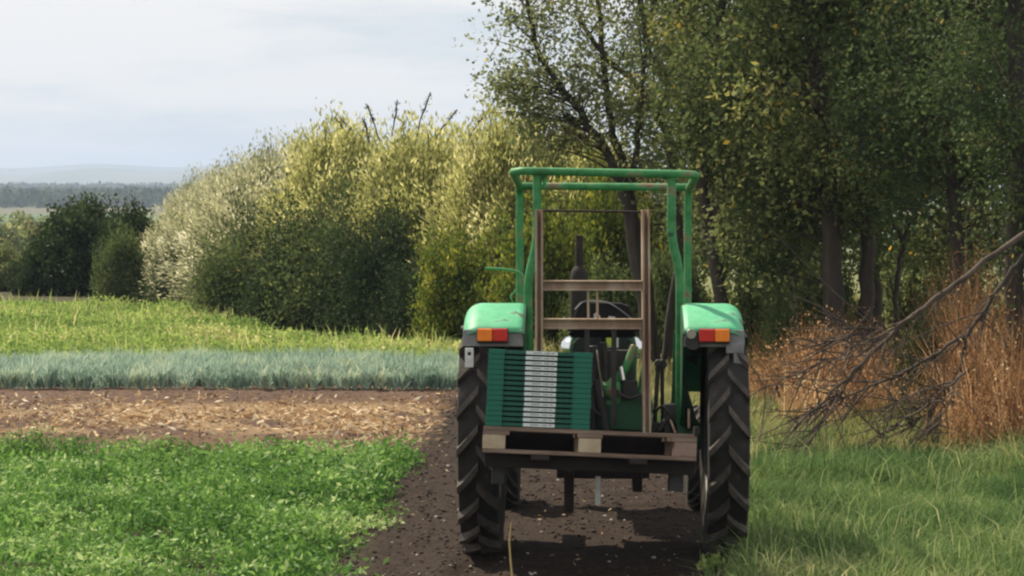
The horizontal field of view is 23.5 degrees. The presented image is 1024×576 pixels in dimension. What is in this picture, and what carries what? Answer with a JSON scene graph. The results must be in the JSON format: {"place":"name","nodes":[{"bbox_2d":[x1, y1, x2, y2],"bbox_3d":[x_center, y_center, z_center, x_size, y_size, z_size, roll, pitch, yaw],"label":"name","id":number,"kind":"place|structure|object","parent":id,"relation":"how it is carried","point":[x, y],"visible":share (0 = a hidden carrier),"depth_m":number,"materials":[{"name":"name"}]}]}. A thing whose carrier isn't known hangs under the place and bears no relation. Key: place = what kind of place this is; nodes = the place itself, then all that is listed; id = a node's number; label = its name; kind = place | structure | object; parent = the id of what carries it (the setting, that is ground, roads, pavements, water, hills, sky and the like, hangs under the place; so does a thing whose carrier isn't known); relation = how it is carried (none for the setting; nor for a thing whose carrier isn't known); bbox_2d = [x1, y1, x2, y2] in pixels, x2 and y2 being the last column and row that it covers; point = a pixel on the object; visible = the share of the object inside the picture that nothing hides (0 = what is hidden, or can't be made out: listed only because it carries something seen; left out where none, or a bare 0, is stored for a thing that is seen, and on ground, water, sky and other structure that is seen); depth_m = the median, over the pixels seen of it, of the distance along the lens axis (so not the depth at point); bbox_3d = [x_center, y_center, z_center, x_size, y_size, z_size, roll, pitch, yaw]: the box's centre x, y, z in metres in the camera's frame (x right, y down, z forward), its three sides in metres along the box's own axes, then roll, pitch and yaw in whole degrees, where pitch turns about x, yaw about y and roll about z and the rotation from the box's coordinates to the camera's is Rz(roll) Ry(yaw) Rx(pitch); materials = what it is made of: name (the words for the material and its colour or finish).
{"place":"outdoors","nodes":[
{"label":"outdoors","id":0,"kind":"place"},
{"bbox_2d":[0,161,284,174],"bbox_3d":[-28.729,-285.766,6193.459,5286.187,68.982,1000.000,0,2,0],"label":"hills","id":1,"kind":"structure","parent":0,"point":[26,171],"depth_m":5984.84,"materials":[{"name":"grey"}]},
{"bbox_2d":[0,168,1004,186],"bbox_3d":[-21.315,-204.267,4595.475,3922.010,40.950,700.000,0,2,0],"label":"hills","id":2,"kind":"structure","parent":0,"point":[89,176],"depth_m":4377.75,"materials":[{"name":"grey"}]},
{"bbox_2d":[0,0,1008,169],"label":"sky","id":3,"kind":"structure","parent":0,"point":[154,83],"materials":[{"name":"white"}]},
{"bbox_2d":[0,189,1023,575],"bbox_3d":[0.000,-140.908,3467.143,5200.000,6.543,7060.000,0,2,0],"label":"ground","id":4,"kind":"structure","parent":0,"point":[514,517],"depth_m":17.62,"materials":[{"name":"soil"}]},
{"bbox_2d":[0,234,25,290],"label":"green bush","id":5,"kind":"object","parent":4,"relation":"on","point":[6,253],"visible":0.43,"depth_m":51.72,"materials":[{"name":"green plant"}]},
{"bbox_2d":[0,213,30,254],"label":"valley tree","id":6,"kind":"object","parent":4,"relation":"on","point":[5,230],"visible":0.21,"depth_m":124.61,"materials":[{"name":"green plant"}]},
{"bbox_2d":[8,210,46,250],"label":"valley tree","id":7,"kind":"object","parent":4,"relation":"on","point":[25,223],"visible":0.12,"depth_m":134.62,"materials":[{"name":"green plant"}]},
{"bbox_2d":[0,251,55,295],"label":"thorn shrub","id":8,"kind":"object","parent":4,"relation":"on","point":[24,274],"visible":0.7,"depth_m":49.70,"materials":[{"name":"green plant"}]},
{"bbox_2d":[9,191,122,295],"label":"thorn shrub","id":9,"kind":"object","parent":4,"relation":"on","point":[65,241],"visible":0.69,"depth_m":49.79,"materials":[{"name":"green plant"}]},
{"bbox_2d":[0,180,193,207],"bbox_3d":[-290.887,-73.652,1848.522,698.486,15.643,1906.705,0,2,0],"label":"distant woods","id":10,"kind":"object","parent":4,"relation":"on","point":[22,194],"visible":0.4,"depth_m":941.22,"materials":[{"name":"grey plant"}]},
{"bbox_2d":[90,217,151,302],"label":"green bush","id":11,"kind":"object","parent":4,"relation":"on","point":[115,270],"visible":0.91,"depth_m":46.42,"materials":[{"name":"green plant"}]},
{"bbox_2d":[87,195,160,295],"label":"thorn shrub","id":12,"kind":"object","parent":4,"relation":"on","point":[138,223],"visible":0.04,"depth_m":48.57,"materials":[{"name":"green plant"}]},
{"bbox_2d":[118,210,194,304],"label":"thorn shrub","id":13,"kind":"object","parent":4,"relation":"on","point":[158,291],"visible":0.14,"depth_m":44.28,"materials":[{"name":"green plant"}]},
{"bbox_2d":[136,158,221,298],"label":"willow shrub","id":14,"kind":"object","parent":4,"relation":"on","point":[149,240],"visible":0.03,"depth_m":47.31,"materials":[{"name":"green plant"}]},
{"bbox_2d":[138,142,273,302],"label":"willow shrub","id":15,"kind":"object","parent":4,"relation":"on","point":[184,212],"visible":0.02,"depth_m":45.28,"materials":[{"name":"green plant"}]},
{"bbox_2d":[0,419,426,575],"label":"crop plants","id":16,"kind":"object","parent":4,"relation":"on","point":[211,495],"visible":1,"depth_m":16.23,"materials":[{"name":"green plant"}]},
{"bbox_2d":[167,173,278,316],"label":"green bush","id":17,"kind":"object","parent":4,"relation":"on","point":[213,283],"visible":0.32,"depth_m":40.82,"materials":[{"name":"green plant"}]},
{"bbox_2d":[0,343,458,390],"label":"leek rows","id":18,"kind":"object","parent":4,"relation":"on","point":[313,370],"visible":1,"depth_m":27.12,"materials":[{"name":"green plant"}]},
{"bbox_2d":[0,289,460,358],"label":"weedy field","id":19,"kind":"structure","parent":4,"relation":"on","point":[121,325],"depth_m":34.79,"materials":[{"name":"green plant"}]},
{"bbox_2d":[149,122,315,303],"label":"willow shrub","id":20,"kind":"object","parent":4,"relation":"on","point":[251,177],"visible":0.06,"depth_m":43.51,"materials":[{"name":"green plant"}]},
{"bbox_2d":[217,165,372,328],"bbox_3d":[-3.356,-0.647,39.295,2.748,2.667,2.827,0,2,-3],"label":"thorn shrub","id":21,"kind":"object","parent":4,"relation":"on","point":[248,308],"visible":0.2,"depth_m":38.77,"materials":[{"name":"green plant"}]},
{"bbox_2d":[247,145,384,332],"bbox_3d":[-2.763,-0.733,38.379,2.735,2.993,2.757,1,3,19],"label":"green bush","id":22,"kind":"object","parent":4,"relation":"on","point":[304,272],"visible":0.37,"depth_m":37.97,"materials":[{"name":"green plant"}]},
{"bbox_2d":[236,97,395,290],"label":"willow shrub","id":23,"kind":"object","parent":4,"relation":"on","point":[351,140],"visible":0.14,"depth_m":40.87,"materials":[{"name":"green plant"}]},
{"bbox_2d":[0,384,697,575],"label":"straw litter","id":24,"kind":"object","parent":4,"relation":"on","point":[202,414],"visible":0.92,"depth_m":23.54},
{"bbox_2d":[296,160,434,336],"bbox_3d":[-2.053,-0.589,37.240,2.816,2.723,2.898,2,3,34],"label":"thorn shrub","id":25,"kind":"object","parent":4,"relation":"on","point":[354,274],"visible":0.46,"depth_m":36.84,"materials":[{"name":"green plant"}]},
{"bbox_2d":[0,387,747,575],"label":"soil clods","id":26,"kind":"object","parent":4,"relation":"on","point":[514,539],"visible":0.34,"depth_m":16.52,"materials":[{"name":"brown soil"}]},
{"bbox_2d":[351,216,451,339],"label":"thorn shrub","id":27,"kind":"object","parent":4,"relation":"on","point":[401,310],"visible":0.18,"depth_m":35.76,"materials":[{"name":"green plant"}]},
{"bbox_2d":[316,92,488,329],"bbox_3d":[-1.268,-1.206,38.967,4.135,3.780,3.785,0,2,-4],"label":"willow shrub","id":28,"kind":"object","parent":4,"relation":"on","point":[407,158],"visible":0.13,"depth_m":38.52,"materials":[{"name":"green plant"}]},
{"bbox_2d":[405,195,509,343],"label":"bush","id":29,"kind":"object","parent":4,"relation":"on","point":[442,297],"visible":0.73,"depth_m":34.29,"materials":[{"name":"green plant"}]},
{"bbox_2d":[398,83,599,279],"bbox_3d":[-0.100,-1.201,37.672,3.891,3.896,3.818,-2,3,-35],"label":"willow shrub","id":30,"kind":"object","parent":4,"relation":"on","point":[483,179],"visible":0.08,"depth_m":36.87,"materials":[{"name":"green plant"}]},
{"bbox_2d":[508,522,512,575],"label":"dry stalk","id":31,"kind":"object","parent":4,"relation":"on","point":[511,570],"visible":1,"depth_m":13.97,"materials":[{"name":"beige plant"}]},
{"bbox_2d":[358,414,693,575],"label":"pebbles","id":32,"kind":"object","parent":4,"relation":"on","point":[611,519],"visible":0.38,"depth_m":15.42,"materials":[{"name":"stone"}]},
{"bbox_2d":[460,165,603,348],"bbox_3d":[0.347,-0.391,33.782,2.066,2.652,1.727,0,2,4],"label":"yellow bush","id":33,"kind":"object","parent":4,"relation":"on","point":[558,264],"visible":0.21,"depth_m":33.51,"materials":[{"name":"green plant"}]},
{"bbox_2d":[453,0,728,373],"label":"leafy tree","id":34,"kind":"object","parent":4,"relation":"on","point":[507,89],"visible":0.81,"depth_m":28.87,"materials":[{"name":"green plant"}]},
{"bbox_2d":[555,246,640,361],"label":"green bush","id":35,"kind":"object","parent":4,"relation":"on","point":[629,298],"visible":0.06,"depth_m":31.35,"materials":[{"name":"green plant"}]},
{"bbox_2d":[491,112,712,294],"bbox_3d":[1.152,-0.985,37.129,3.729,3.486,3.660,0,2,-5],"label":"willow shrub","id":36,"kind":"object","parent":4,"relation":"on","point":[572,179],"visible":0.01,"depth_m":36.27,"materials":[{"name":"green plant"}]},
{"bbox_2d":[456,167,750,554],"bbox_3d":[0.574,0.426,15.480,1.726,2.367,4.123,0,2,2],"label":"tractor","id":37,"kind":"object","parent":4,"relation":"on","point":[710,362],"visible":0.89,"depth_m":14.56,"materials":[{"name":"metal"}]},
{"bbox_2d":[482,426,696,460],"bbox_3d":[0.425,0.878,13.890,1.177,0.145,0.800,2,-4,0],"label":"pallet","id":38,"kind":"object","parent":37,"relation":"attached to","point":[681,447],"visible":1,"depth_m":13.49,"materials":[{"name":"brown wood"}]},
{"bbox_2d":[486,421,589,429],"bbox_3d":[0.140,0.766,13.691,0.572,0.027,0.386,2,-4,0],"label":"folded crate","id":39,"kind":"object","parent":38,"relation":"on","point":[538,425],"visible":0.97,"depth_m":13.50,"materials":[{"name":"plastic"}]},
{"bbox_2d":[486,416,589,424],"bbox_3d":[0.141,0.738,13.693,0.572,0.027,0.386,2,-4,0],"label":"folded crate","id":40,"kind":"object","parent":39,"relation":"on","point":[539,420],"visible":0.95,"depth_m":13.50,"materials":[{"name":"green plastic"}]},
{"bbox_2d":[486,410,589,419],"bbox_3d":[0.141,0.710,13.695,0.572,0.027,0.386,2,-4,0],"label":"folded crate","id":41,"kind":"object","parent":40,"relation":"on","point":[538,415],"visible":0.97,"depth_m":13.50,"materials":[{"name":"green plastic"}]},
{"bbox_2d":[486,405,589,414],"bbox_3d":[0.143,0.681,13.696,0.572,0.027,0.386,2,-4,0],"label":"folded crate","id":42,"kind":"object","parent":41,"relation":"on","point":[537,410],"visible":0.94,"depth_m":13.51,"materials":[{"name":"green plastic"}]},
{"bbox_2d":[487,400,590,409],"bbox_3d":[0.146,0.653,13.699,0.572,0.028,0.386,2,-4,0],"label":"folded crate","id":43,"kind":"object","parent":42,"relation":"on","point":[537,405],"visible":0.91,"depth_m":13.51,"materials":[{"name":"green plastic"}]},
{"bbox_2d":[487,395,590,403],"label":"folded crate","id":44,"kind":"object","parent":43,"relation":"on","point":[536,399],"visible":0.89,"depth_m":13.51,"materials":[{"name":"green plastic"}]},
{"bbox_2d":[487,390,590,398],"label":"folded crate","id":45,"kind":"object","parent":44,"relation":"on","point":[539,394],"visible":0.91,"depth_m":13.51,"materials":[{"name":"green plastic"}]},
{"bbox_2d":[487,385,590,393],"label":"folded crate","id":46,"kind":"object","parent":45,"relation":"on","point":[539,389],"visible":0.9,"depth_m":13.51,"materials":[{"name":"green plastic"}]},
{"bbox_2d":[487,380,590,388],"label":"folded crate","id":47,"kind":"object","parent":46,"relation":"on","point":[541,384],"visible":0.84,"depth_m":13.52,"materials":[{"name":"green plastic"}]},
{"bbox_2d":[488,374,591,383],"bbox_3d":[0.152,0.512,13.707,0.572,0.028,0.386,2,-4,0],"label":"folded crate","id":48,"kind":"object","parent":47,"relation":"on","point":[541,379],"visible":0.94,"depth_m":13.52,"materials":[{"name":"green plastic"}]},
{"bbox_2d":[488,369,591,378],"bbox_3d":[0.151,0.484,13.710,0.572,0.027,0.386,2,-4,0],"label":"folded crate","id":49,"kind":"object","parent":48,"relation":"on","point":[539,374],"visible":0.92,"depth_m":13.52,"materials":[{"name":"green plastic"}]},
{"bbox_2d":[488,364,591,373],"bbox_3d":[0.153,0.456,13.712,0.572,0.027,0.386,2,-4,0],"label":"folded crate","id":50,"kind":"object","parent":49,"relation":"on","point":[537,369],"visible":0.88,"depth_m":13.52,"materials":[{"name":"green plastic"}]},
{"bbox_2d":[488,359,591,367],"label":"folded crate","id":51,"kind":"object","parent":50,"relation":"on","point":[538,364],"visible":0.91,"depth_m":13.52,"materials":[{"name":"green plastic"}]},
{"bbox_2d":[488,354,591,362],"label":"folded crate","id":52,"kind":"object","parent":51,"relation":"on","point":[540,358],"visible":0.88,"depth_m":13.52,"materials":[{"name":"green plastic"}]},
{"bbox_2d":[489,349,592,357],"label":"folded crate","id":53,"kind":"object","parent":52,"relation":"on","point":[541,353],"visible":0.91,"depth_m":13.53,"materials":[{"name":"green plastic"}]},
{"bbox_2d":[558,132,671,302],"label":"yellow bush","id":54,"kind":"object","parent":4,"relation":"on","point":[608,232],"visible":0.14,"depth_m":34.74,"materials":[{"name":"green plant"}]},
{"bbox_2d":[571,0,736,291],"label":"background tree","id":55,"kind":"object","parent":4,"relation":"on","point":[655,205],"visible":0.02,"depth_m":35.79,"materials":[{"name":"green plant"}]},
{"bbox_2d":[633,231,713,363],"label":"green bush","id":56,"kind":"object","parent":4,"relation":"on","point":[661,280],"visible":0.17,"depth_m":30.84,"materials":[{"name":"green plant"}]},
{"bbox_2d":[696,558,712,571],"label":"weed plant","id":57,"kind":"object","parent":4,"relation":"on","point":[699,566],"visible":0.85,"depth_m":14.18,"materials":[{"name":"green plant"}]},
{"bbox_2d":[701,552,730,570],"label":"weed plant","id":58,"kind":"object","parent":4,"relation":"on","point":[711,558],"visible":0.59,"depth_m":14.40,"materials":[{"name":"green plant"}]},
{"bbox_2d":[620,0,843,294],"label":"background tree","id":59,"kind":"object","parent":4,"relation":"on","point":[694,235],"visible":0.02,"depth_m":32.73,"materials":[{"name":"green plant"}]},
{"bbox_2d":[626,0,844,313],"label":"broadleaf tree","id":60,"kind":"object","parent":4,"relation":"on","point":[692,120],"visible":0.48,"depth_m":26.79,"materials":[{"name":"green plant"}]},
{"bbox_2d":[727,264,771,373],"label":"green bush","id":61,"kind":"object","parent":4,"relation":"on","point":[749,309],"visible":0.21,"depth_m":26.48,"materials":[{"name":"green plant"}]},
{"bbox_2d":[676,0,858,327],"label":"broadleaf tree","id":62,"kind":"object","parent":4,"relation":"on","point":[747,209],"visible":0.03,"depth_m":28.30,"materials":[{"name":"green plant"}]},
{"bbox_2d":[749,230,802,377],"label":"green bush","id":63,"kind":"object","parent":4,"relation":"on","point":[774,320],"visible":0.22,"depth_m":25.59,"materials":[{"name":"green plant"}]},
{"bbox_2d":[751,247,821,340],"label":"green bush","id":64,"kind":"object","parent":4,"relation":"on","point":[803,304],"visible":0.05,"depth_m":28.80,"materials":[{"name":"green plant"}]},
{"bbox_2d":[713,0,926,298],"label":"background tree","id":65,"kind":"object","parent":4,"relation":"on","point":[845,255],"visible":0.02,"depth_m":31.63,"materials":[{"name":"green plant"}]},
{"bbox_2d":[805,246,858,339],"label":"green bush","id":66,"kind":"object","parent":4,"relation":"on","point":[848,292],"visible":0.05,"depth_m":27.45,"materials":[{"name":"green plant"}]},
{"bbox_2d":[668,0,1022,368],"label":"broadleaf tree","id":67,"kind":"object","parent":4,"relation":"on","point":[811,23],"visible":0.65,"depth_m":25.36,"materials":[{"name":"green plant"}]},
{"bbox_2d":[739,196,1023,453],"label":"dry grass","id":68,"kind":"structure","parent":4,"relation":"on","point":[992,400],"depth_m":22.02,"materials":[{"name":"brown plant"}]},
{"bbox_2d":[749,212,1023,456],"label":"fallen branch","id":69,"kind":"object","parent":4,"relation":"on","point":[887,335],"visible":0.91,"depth_m":19.89,"materials":[{"name":"brown wood"}]},
{"bbox_2d":[749,254,1023,449],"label":"fallen branch","id":70,"kind":"object","parent":4,"relation":"on","point":[981,317],"visible":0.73,"depth_m":20.55,"materials":[{"name":"brown wood"}]},
{"bbox_2d":[782,0,1023,323],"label":"broadleaf tree","id":71,"kind":"object","parent":4,"relation":"on","point":[951,182],"visible":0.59,"depth_m":23.38,"materials":[{"name":"green plant"}]},
{"bbox_2d":[816,328,998,452],"bbox_3d":[3.163,0.864,19.716,1.484,1.074,0.708,-1,3,-17],"label":"fallen branch","id":72,"kind":"object","parent":4,"relation":"on","point":[931,428],"visible":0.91,"depth_m":19.88,"materials":[{"name":"brown wood"}]},
{"bbox_2d":[817,17,997,341],"bbox_3d":[5.140,-2.853,33.924,4.093,7.958,3.094,0,2,0],"label":"background tree","id":73,"kind":"object","parent":4,"relation":"on","point":[879,292],"depth_m":33.88,"materials":[{"name":"green plant"}]},
{"bbox_2d":[842,114,979,361],"bbox_3d":[4.343,-0.403,26.564,1.814,3.241,1.706,0,2,0],"label":"broadleaf tree","id":74,"kind":"object","parent":4,"relation":"on","point":[897,275],"visible":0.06,"depth_m":26.50,"materials":[{"name":"green plant"}]},
{"bbox_2d":[879,266,975,407],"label":"thorn shrub","id":75,"kind":"object","parent":4,"relation":"on","point":[917,348],"visible":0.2,"depth_m":22.75,"materials":[{"name":"brown plant"}]},
{"bbox_2d":[832,0,1023,321],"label":"background tree","id":76,"kind":"object","parent":4,"relation":"on","point":[939,246],"visible":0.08,"depth_m":28.94,"materials":[{"name":"green plant"}]},
{"bbox_2d":[880,203,984,337],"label":"green bush","id":77,"kind":"object","parent":4,"relation":"on","point":[887,310],"visible":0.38,"depth_m":35.57,"materials":[{"name":"green plant"}]},
{"bbox_2d":[898,0,1023,390],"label":"broadleaf tree","id":78,"kind":"object","parent":4,"relation":"on","point":[1011,26],"visible":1,"depth_m":21.39,"materials":[{"name":"green plant"}]},
{"bbox_2d":[965,245,1004,370],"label":"green bush","id":79,"kind":"object","parent":4,"relation":"on","point":[996,307],"visible":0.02,"depth_m":22.41,"materials":[{"name":"green plant"}]},
{"bbox_2d":[534,290,1004,401],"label":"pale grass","id":80,"kind":"structure","parent":0,"point":[551,344],"depth_m":29.88,"materials":[{"name":"plant"}]},
{"bbox_2d":[651,389,1023,575],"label":"grass","id":81,"kind":"structure","parent":0,"point":[796,472],"depth_m":16.29,"materials":[{"name":"green plant"}]},
{"bbox_2d":[651,371,1023,479],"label":"pale grass","id":82,"kind":"structure","parent":0,"point":[856,436],"depth_m":20.57,"materials":[{"name":"green plant"}]},
{"bbox_2d":[718,430,1023,575],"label":"tall grass","id":83,"kind":"structure","parent":0,"point":[847,525],"depth_m":14.84,"materials":[{"name":"green plant"}]}
]}

